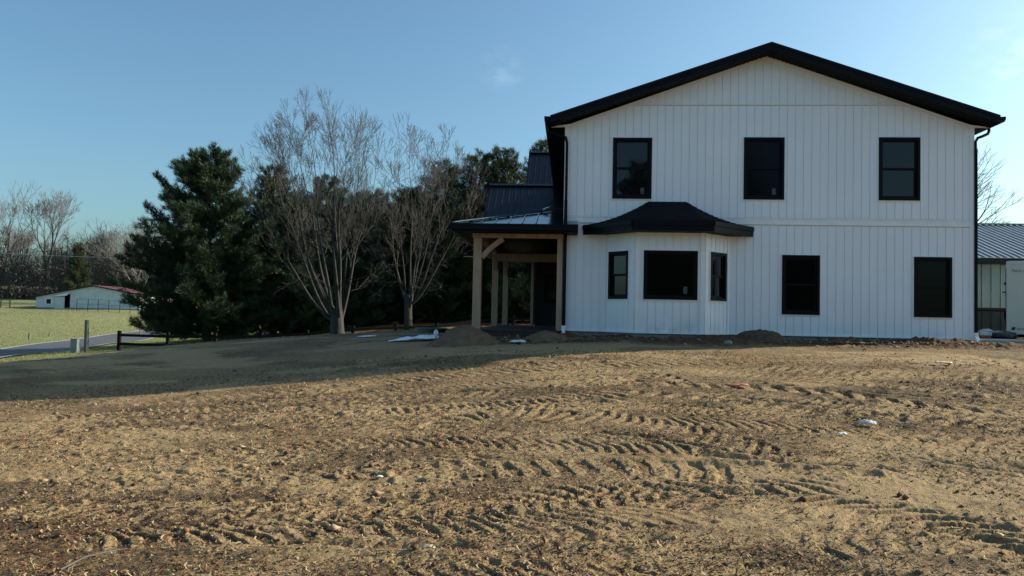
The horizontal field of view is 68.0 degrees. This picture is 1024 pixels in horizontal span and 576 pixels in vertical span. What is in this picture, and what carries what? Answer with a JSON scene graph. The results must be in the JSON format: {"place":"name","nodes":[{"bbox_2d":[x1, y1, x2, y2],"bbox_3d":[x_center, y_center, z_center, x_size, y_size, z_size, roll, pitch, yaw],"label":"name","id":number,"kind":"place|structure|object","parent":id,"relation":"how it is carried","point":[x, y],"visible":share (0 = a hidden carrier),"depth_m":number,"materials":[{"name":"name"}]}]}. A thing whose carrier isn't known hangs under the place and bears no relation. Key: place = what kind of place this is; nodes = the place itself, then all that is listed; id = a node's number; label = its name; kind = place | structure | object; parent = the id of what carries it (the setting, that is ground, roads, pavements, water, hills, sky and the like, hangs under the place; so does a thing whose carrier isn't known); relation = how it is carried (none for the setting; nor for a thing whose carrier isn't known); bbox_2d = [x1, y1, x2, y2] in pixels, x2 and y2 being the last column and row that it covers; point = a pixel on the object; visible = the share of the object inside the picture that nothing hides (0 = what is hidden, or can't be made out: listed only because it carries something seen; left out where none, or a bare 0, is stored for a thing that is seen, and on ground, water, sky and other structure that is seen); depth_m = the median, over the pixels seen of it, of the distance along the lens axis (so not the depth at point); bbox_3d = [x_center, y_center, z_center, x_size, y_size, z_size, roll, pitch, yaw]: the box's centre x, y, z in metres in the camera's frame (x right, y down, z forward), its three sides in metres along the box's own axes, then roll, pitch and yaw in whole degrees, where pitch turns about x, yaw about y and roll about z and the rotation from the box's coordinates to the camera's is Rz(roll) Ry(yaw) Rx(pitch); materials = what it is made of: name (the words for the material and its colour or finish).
{"place":"outdoors","nodes":[
{"label":"outdoors","id":0,"kind":"place"},
{"bbox_2d":[0,329,183,356],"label":"road","id":1,"kind":"structure","parent":0,"point":[61,346],"depth_m":56.70,"materials":[{"name":"grey asphalt"}]},
{"bbox_2d":[0,298,1023,575],"bbox_3d":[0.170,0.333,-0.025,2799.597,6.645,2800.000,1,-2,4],"label":"ground","id":2,"kind":"structure","parent":0,"point":[100,370],"depth_m":7.86,"materials":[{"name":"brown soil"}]},
{"bbox_2d":[0,299,10,307],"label":"fence","id":3,"kind":"object","parent":2,"relation":"on","point":[9,305],"visible":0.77,"depth_m":134.13,"materials":[{"name":"wood"}]},
{"bbox_2d":[0,232,31,264],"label":"bare tree","id":4,"kind":"object","parent":2,"relation":"on","point":[12,245],"visible":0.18,"depth_m":203.36,"materials":[{"name":"brown plant"}]},
{"bbox_2d":[0,225,38,269],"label":"bare tree","id":5,"kind":"object","parent":2,"relation":"on","point":[28,240],"visible":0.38,"depth_m":198.90,"materials":[{"name":"brown plant"}]},
{"bbox_2d":[2,228,40,269],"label":"bare tree","id":6,"kind":"object","parent":2,"relation":"on","point":[28,235],"visible":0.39,"depth_m":199.71,"materials":[{"name":"brown plant"}]},
{"bbox_2d":[0,180,54,285],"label":"bare tree","id":7,"kind":"object","parent":2,"relation":"on","point":[10,228],"visible":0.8,"depth_m":187.59,"materials":[{"name":"brown plant"}]},
{"bbox_2d":[12,188,81,287],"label":"bare tree","id":8,"kind":"object","parent":2,"relation":"on","point":[48,211],"visible":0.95,"depth_m":179.84,"materials":[{"name":"grey plant"}]},
{"bbox_2d":[32,244,70,285],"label":"bare tree","id":9,"kind":"object","parent":2,"relation":"on","point":[53,258],"visible":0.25,"depth_m":191.70,"materials":[{"name":"brown plant"}]},
{"bbox_2d":[39,243,64,263],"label":"bare tree","id":10,"kind":"object","parent":2,"relation":"on","point":[53,251],"visible":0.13,"depth_m":202.35,"materials":[{"name":"brown plant"}]},
{"bbox_2d":[35,243,71,267],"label":"bare tree","id":11,"kind":"object","parent":2,"relation":"on","point":[56,254],"visible":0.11,"depth_m":197.88,"materials":[{"name":"brown plant"}]},
{"bbox_2d":[6,253,115,257],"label":"power line","id":12,"kind":"object","parent":2,"relation":"on","point":[70,256],"visible":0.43,"depth_m":125.06,"materials":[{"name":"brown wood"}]},
{"bbox_2d":[0,329,144,349],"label":"road shoulder","id":13,"kind":"object","parent":2,"relation":"on","point":[63,340],"visible":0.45,"depth_m":63.54},
{"bbox_2d":[70,339,80,352],"bbox_3d":[-22.681,3.050,39.452,0.400,0.831,0.340,1,-2,4],"label":"utility pedestal","id":14,"kind":"object","parent":2,"relation":"on","point":[75,346],"visible":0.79,"depth_m":39.31,"materials":[{"name":"green metal"}]},
{"bbox_2d":[0,337,154,357],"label":"road shoulder","id":15,"kind":"object","parent":2,"relation":"on","point":[88,347],"visible":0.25,"depth_m":55.23},
{"bbox_2d":[58,236,96,271],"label":"bare tree","id":16,"kind":"object","parent":2,"relation":"on","point":[70,249],"visible":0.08,"depth_m":194.27,"materials":[{"name":"brown plant"}]},
{"bbox_2d":[63,241,93,289],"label":"pine tree","id":17,"kind":"object","parent":2,"relation":"on","point":[79,275],"visible":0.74,"depth_m":167.46,"materials":[{"name":"green plant"}]},
{"bbox_2d":[0,232,167,299],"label":"undergrowth","id":18,"kind":"object","parent":2,"relation":"on","point":[28,283],"visible":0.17,"depth_m":179.15,"materials":[{"name":"brown plant"}]},
{"bbox_2d":[84,320,88,351],"bbox_3d":[-22.218,2.667,39.731,0.316,1.987,0.222,1,-2,4],"label":"timber post","id":19,"kind":"object","parent":2,"relation":"on","point":[86,334],"visible":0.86,"depth_m":39.65,"materials":[{"name":"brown wood"}]},
{"bbox_2d":[32,285,152,310],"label":"barn","id":20,"kind":"structure","parent":2,"relation":"on","point":[65,299],"depth_m":137.03,"materials":[{"name":"white metal"}]},
{"bbox_2d":[45,298,51,304],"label":"window","id":21,"kind":"structure","parent":20,"relation":"in","point":[48,301],"depth_m":136.85,"materials":[{"name":"white glass"}]},
{"bbox_2d":[54,296,64,308],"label":"sliding door","id":22,"kind":"structure","parent":20,"relation":"in","point":[59,300],"depth_m":136.85,"materials":[{"name":"white metal"}]},
{"bbox_2d":[62,294,69,307],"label":"dark doorway","id":23,"kind":"structure","parent":20,"relation":"in","point":[67,298],"depth_m":137.59,"materials":[{"name":"black metal"}]},
{"bbox_2d":[61,220,125,274],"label":"bare tree","id":24,"kind":"object","parent":2,"relation":"on","point":[90,238],"visible":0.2,"depth_m":194.49,"materials":[{"name":"brown plant"}]},
{"bbox_2d":[60,548,127,569],"bbox_3d":[-2.616,1.667,4.726,0.112,0.048,0.422,0,-2,33],"label":"twig","id":25,"kind":"object","parent":2,"relation":"on","point":[89,556],"visible":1,"depth_m":4.67,"materials":[{"name":"brown wood"}]},
{"bbox_2d":[84,230,114,278],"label":"bare tree","id":26,"kind":"object","parent":2,"relation":"on","point":[97,241],"visible":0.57,"depth_m":191.06,"materials":[{"name":"brown plant"}]},
{"bbox_2d":[76,299,126,312],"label":"fence","id":27,"kind":"object","parent":2,"relation":"on","point":[100,304],"visible":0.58,"depth_m":130.46,"materials":[{"name":"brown metal"}]},
{"bbox_2d":[80,232,132,269],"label":"bare tree","id":28,"kind":"object","parent":2,"relation":"on","point":[105,245],"visible":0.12,"depth_m":191.31,"materials":[{"name":"brown plant"}]},
{"bbox_2d":[91,248,141,279],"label":"bare tree","id":29,"kind":"object","parent":2,"relation":"on","point":[110,261],"visible":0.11,"depth_m":187.24,"materials":[{"name":"brown plant"}]},
{"bbox_2d":[84,216,158,265],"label":"bare tree","id":30,"kind":"object","parent":2,"relation":"on","point":[118,237],"visible":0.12,"depth_m":194.24,"materials":[{"name":"brown plant"}]},
{"bbox_2d":[78,221,169,286],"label":"bare tree","id":31,"kind":"object","parent":2,"relation":"on","point":[122,266],"visible":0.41,"depth_m":153.41,"materials":[{"name":"brown plant"}]},
{"bbox_2d":[0,308,255,361],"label":"grass","id":32,"kind":"structure","parent":2,"relation":"on","point":[112,348],"depth_m":72.59,"materials":[{"name":"green plant"}]},
{"bbox_2d":[103,140,286,342],"bbox_3d":[-19.417,-2.750,47.785,10.958,13.120,10.660,1,-2,4],"label":"pine tree","id":33,"kind":"object","parent":2,"relation":"on","point":[201,292],"visible":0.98,"depth_m":46.19,"materials":[{"name":"green plant"}]},
{"bbox_2d":[221,162,332,333],"bbox_3d":[-15.925,-2.563,50.820,7.442,12.284,7.643,2,-2,-25],"label":"pine tree","id":34,"kind":"object","parent":2,"relation":"on","point":[270,194],"visible":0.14,"depth_m":50.05,"materials":[{"name":"green plant"}]},
{"bbox_2d":[232,192,361,334],"bbox_3d":[-14.127,-1.470,50.128,8.432,9.872,8.241,1,-2,1],"label":"pine tree","id":35,"kind":"object","parent":2,"relation":"on","point":[304,317],"visible":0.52,"depth_m":48.50,"materials":[{"name":"green plant"}]},
{"bbox_2d":[223,84,415,333],"bbox_3d":[-8.327,-2.957,32.396,7.454,10.886,5.349,0,-2,31],"label":"maple tree","id":36,"kind":"object","parent":2,"relation":"on","point":[336,317],"visible":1,"depth_m":32.21,"materials":[{"name":"grey plant"}]},
{"bbox_2d":[282,172,375,330],"bbox_3d":[-12.397,-2.351,51.797,6.846,11.301,7.031,0,-3,40],"label":"pine tree","id":37,"kind":"object","parent":2,"relation":"on","point":[349,319],"visible":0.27,"depth_m":50.86,"materials":[{"name":"green plant"}]},
{"bbox_2d":[117,315,543,349],"bbox_3d":[-8.085,2.649,43.167,25.963,2.720,1.190,2,-2,-15],"label":"board fence","id":38,"kind":"object","parent":2,"relation":"on","point":[352,329],"visible":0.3,"depth_m":41.11,"materials":[{"name":"black wood"}]},
{"bbox_2d":[266,321,431,333],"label":"undergrowth","id":39,"kind":"object","parent":2,"relation":"on","point":[394,322],"depth_m":63.74,"materials":[{"name":"plant"}]},
{"bbox_2d":[323,203,395,326],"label":"pine tree","id":40,"kind":"object","parent":2,"relation":"on","point":[359,319],"depth_m":57.05,"materials":[{"name":"green plant"}]},
{"bbox_2d":[323,187,413,327],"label":"pine tree","id":41,"kind":"object","parent":2,"relation":"on","point":[376,317],"visible":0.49,"depth_m":51.70,"materials":[{"name":"green plant"}]},
{"bbox_2d":[369,192,423,323],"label":"pine tree","id":42,"kind":"object","parent":2,"relation":"on","point":[401,322],"depth_m":57.68,"materials":[{"name":"green plant"}]},
{"bbox_2d":[388,335,438,340],"bbox_3d":[-2.350,1.210,18.306,1.237,0.179,0.619,2,-2,-11],"label":"plastic sheet","id":43,"kind":"object","parent":2,"relation":"on","point":[419,337],"visible":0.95,"depth_m":18.25,"materials":[{"name":"white plastic"}]},
{"bbox_2d":[364,183,468,323],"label":"pine tree","id":44,"kind":"object","parent":2,"relation":"on","point":[397,316],"visible":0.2,"depth_m":52.61,"materials":[{"name":"green plant"}]},
{"bbox_2d":[360,113,490,329],"bbox_3d":[-5.464,-3.960,47.478,8.519,13.958,5.825,2,-2,-10],"label":"maple tree","id":45,"kind":"object","parent":2,"relation":"on","point":[409,301],"visible":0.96,"depth_m":46.52,"materials":[{"name":"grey plant"}]},
{"bbox_2d":[421,544,435,548],"bbox_3d":[-0.549,1.702,4.998,0.112,0.028,0.057,1,-2,4],"label":"leaf","id":46,"kind":"object","parent":2,"relation":"on","point":[426,545],"visible":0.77,"depth_m":4.99,"materials":[{"name":"plant"}]},
{"bbox_2d":[414,327,447,333],"bbox_3d":[-2.316,1.267,21.707,0.940,0.252,0.940,1,-2,4],"label":"access riser","id":47,"kind":"object","parent":2,"relation":"on","point":[421,330],"visible":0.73,"depth_m":21.34,"materials":[{"name":"green plastic"}]},
{"bbox_2d":[434,329,437,337],"bbox_3d":[-1.798,1.082,17.962,0.116,0.211,0.082,1,-2,4],"label":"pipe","id":48,"kind":"object","parent":2,"relation":"on","point":[436,333],"visible":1,"depth_m":17.94,"materials":[{"name":"white plastic"}]},
{"bbox_2d":[388,156,502,322],"bbox_3d":[-4.865,-3.173,53.166,7.729,12.057,7.742,2,-2,-32],"label":"pine tree","id":49,"kind":"object","parent":2,"relation":"on","point":[445,307],"visible":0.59,"depth_m":51.83,"materials":[{"name":"green plant"}]},
{"bbox_2d":[424,326,499,347],"bbox_3d":[-1.054,1.148,17.038,2.256,0.612,1.446,1,-2,4],"label":"dirt pile","id":50,"kind":"object","parent":2,"relation":"on","point":[463,336],"visible":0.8,"depth_m":16.73,"materials":[{"name":"soil"}]},
{"bbox_2d":[418,147,511,321],"bbox_3d":[-2.808,-3.666,55.244,8.254,13.267,8.037,1,-2,15],"label":"pine tree","id":51,"kind":"object","parent":2,"relation":"on","point":[486,312],"visible":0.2,"depth_m":53.71,"materials":[{"name":"green plant"}]},
{"bbox_2d":[453,144,530,321],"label":"pine tree","id":52,"kind":"object","parent":2,"relation":"on","point":[512,168],"visible":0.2,"depth_m":53.62,"materials":[{"name":"green plant"}]},
{"bbox_2d":[469,177,530,321],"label":"pine tree","id":53,"kind":"object","parent":2,"relation":"on","point":[519,289],"visible":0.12,"depth_m":51.08,"materials":[{"name":"green plant"}]},
{"bbox_2d":[1,381,1005,575],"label":"weeds","id":54,"kind":"object","parent":2,"relation":"on","point":[557,500],"visible":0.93,"depth_m":5.86,"materials":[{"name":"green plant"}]},
{"bbox_2d":[0,333,1023,575],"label":"dirt clods","id":55,"kind":"object","parent":2,"relation":"on","point":[334,527],"visible":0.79,"depth_m":6.75,"materials":[{"name":"brown soil"}]},
{"bbox_2d":[510,339,525,341],"bbox_3d":[0.125,1.165,16.754,0.373,0.078,0.197,1,-2,4],"label":"plastic bag","id":56,"kind":"object","parent":2,"relation":"on","point":[520,340],"visible":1,"depth_m":16.71,"materials":[{"name":"white plastic"}]},
{"bbox_2d":[519,138,547,266],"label":"pine tree","id":57,"kind":"object","parent":2,"relation":"on","point":[542,145],"depth_m":56.62,"materials":[{"name":"green plant"}]},
{"bbox_2d":[520,330,572,342],"bbox_3d":[0.845,1.156,17.315,1.701,0.390,0.906,1,-2,4],"label":"dirt pile","id":58,"kind":"object","parent":2,"relation":"on","point":[546,335],"visible":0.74,"depth_m":17.15,"materials":[{"name":"soil"}]},
{"bbox_2d":[657,335,696,339],"bbox_3d":[3.847,1.191,17.064,2.023,0.284,0.620,1,-2,4],"label":"dirt pile","id":59,"kind":"object","parent":2,"relation":"on","point":[678,337],"visible":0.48,"depth_m":17.01,"materials":[{"name":"soil"}]},
{"bbox_2d":[448,42,1005,342],"bbox_3d":[5.417,-1.812,25.733,12.928,8.245,17.265,1,-2,4],"label":"farmhouse","id":60,"kind":"object","parent":2,"relation":"on","point":[786,192],"visible":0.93,"depth_m":18.08,"materials":[{"name":"white wood"}]},
{"bbox_2d":[611,137,652,199],"bbox_3d":[2.917,-2.902,18.459,0.984,1.534,0.122,1,-2,4],"label":"window","id":61,"kind":"structure","parent":60,"relation":"in","point":[632,157],"depth_m":18.46,"materials":[{"name":"black glass"}]},
{"bbox_2d":[582,201,753,337],"bbox_3d":[3.682,-0.203,17.771,4.080,3.800,1.251,1,-2,4],"label":"bay window","id":62,"kind":"structure","parent":60,"relation":"in","point":[667,264],"depth_m":17.63,"materials":[{"name":"white wood"}]},
{"bbox_2d":[742,136,785,200],"bbox_3d":[6.033,-2.858,18.219,0.994,1.543,0.122,1,-2,4],"label":"window","id":63,"kind":"structure","parent":60,"relation":"in","point":[763,174],"depth_m":18.22,"materials":[{"name":"black glass"}]},
{"bbox_2d":[780,254,820,315],"bbox_3d":[6.852,-0.072,18.055,0.920,1.458,0.122,1,-2,4],"label":"window","id":64,"kind":"structure","parent":60,"relation":"in","point":[800,273],"depth_m":18.06,"materials":[{"name":"black glass"}]},
{"bbox_2d":[877,136,920,201],"bbox_3d":[9.151,-2.811,17.980,0.989,1.543,0.122,1,-2,4],"label":"window","id":65,"kind":"structure","parent":60,"relation":"in","point":[898,157],"depth_m":17.98,"materials":[{"name":"black glass"}]},
{"bbox_2d":[912,256,952,318],"bbox_3d":[9.857,-0.017,17.824,0.902,1.458,0.122,1,-2,4],"label":"window","id":66,"kind":"structure","parent":60,"relation":"in","point":[932,275],"depth_m":17.82,"materials":[{"name":"black glass"}]},
{"bbox_2d":[726,383,748,385],"bbox_3d":[3.298,1.407,11.084,0.346,0.046,0.106,1,-2,-7],"label":"leaf","id":67,"kind":"object","parent":2,"relation":"on","point":[737,384],"visible":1,"depth_m":11.06,"materials":[{"name":"brown plant"}]},
{"bbox_2d":[734,329,787,343],"bbox_3d":[5.567,1.139,17.018,1.414,0.442,0.895,1,-2,4],"label":"dirt pile","id":68,"kind":"object","parent":2,"relation":"on","point":[764,336],"visible":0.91,"depth_m":16.79,"materials":[{"name":"soil"}]},
{"bbox_2d":[858,419,876,424],"bbox_3d":[4.117,1.548,8.796,0.194,0.048,0.098,0,-2,23],"label":"crumpled paper","id":69,"kind":"object","parent":2,"relation":"on","point":[864,421],"visible":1,"depth_m":8.77,"materials":[{"name":"white paper"}]},
{"bbox_2d":[869,558,885,575],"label":"twig","id":70,"kind":"object","parent":2,"relation":"on","point":[884,574],"visible":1,"depth_m":4.68,"materials":[{"name":"wood"}]},
{"bbox_2d":[934,361,952,363],"bbox_3d":[7.515,1.292,13.233,0.287,0.032,0.218,0,-2,25],"label":"cardboard piece","id":71,"kind":"object","parent":2,"relation":"on","point":[943,362],"visible":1,"depth_m":13.19,"materials":[{"name":"beige cardboard"}]},
{"bbox_2d":[978,332,991,337],"bbox_3d":[12.384,1.236,19.935,0.300,0.160,0.220,1,-2,4],"label":"red box","id":72,"kind":"object","parent":2,"relation":"on","point":[985,334],"visible":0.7,"depth_m":19.83,"materials":[{"name":"plastic"}]},
{"bbox_2d":[978,328,992,338],"bbox_3d":[12.703,1.225,20.307,0.439,0.291,0.317,1,-2,4],"label":"white sack","id":73,"kind":"object","parent":2,"relation":"on","point":[984,330],"visible":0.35,"depth_m":20.26,"materials":[{"name":"white plastic"}]},
{"bbox_2d":[971,338,1023,341],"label":"concrete slab","id":74,"kind":"structure","parent":2,"relation":"on","point":[1001,340],"depth_m":18.34,"materials":[{"name":"grey concrete"}]},
{"bbox_2d":[978,223,1023,330],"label":"metal building","id":75,"kind":"structure","parent":2,"relation":"on","point":[1000,245],"depth_m":25.38,"materials":[{"name":"grey metal"}]},
{"bbox_2d":[978,146,1023,222],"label":"maple tree","id":76,"kind":"object","parent":2,"relation":"on","point":[989,196],"visible":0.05,"depth_m":44.56,"materials":[{"name":"brown plant"}]},
{"bbox_2d":[987,330,1017,338],"bbox_3d":[12.888,1.270,20.044,0.901,0.316,0.553,1,-2,4],"label":"rubbish bag","id":77,"kind":"object","parent":2,"relation":"on","point":[999,334],"visible":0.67,"depth_m":19.85,"materials":[{"name":"black plastic"}]},
{"bbox_2d":[1003,261,1023,336],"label":"cargo trailer","id":78,"kind":"object","parent":2,"relation":"on","point":[1014,292],"visible":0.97,"depth_m":20.92,"materials":[{"name":"white metal"}]},
{"bbox_2d":[0,0,1023,274],"label":"sky","id":79,"kind":"structure","parent":0,"point":[97,97],"materials":[{"name":"blue"}]}
]}

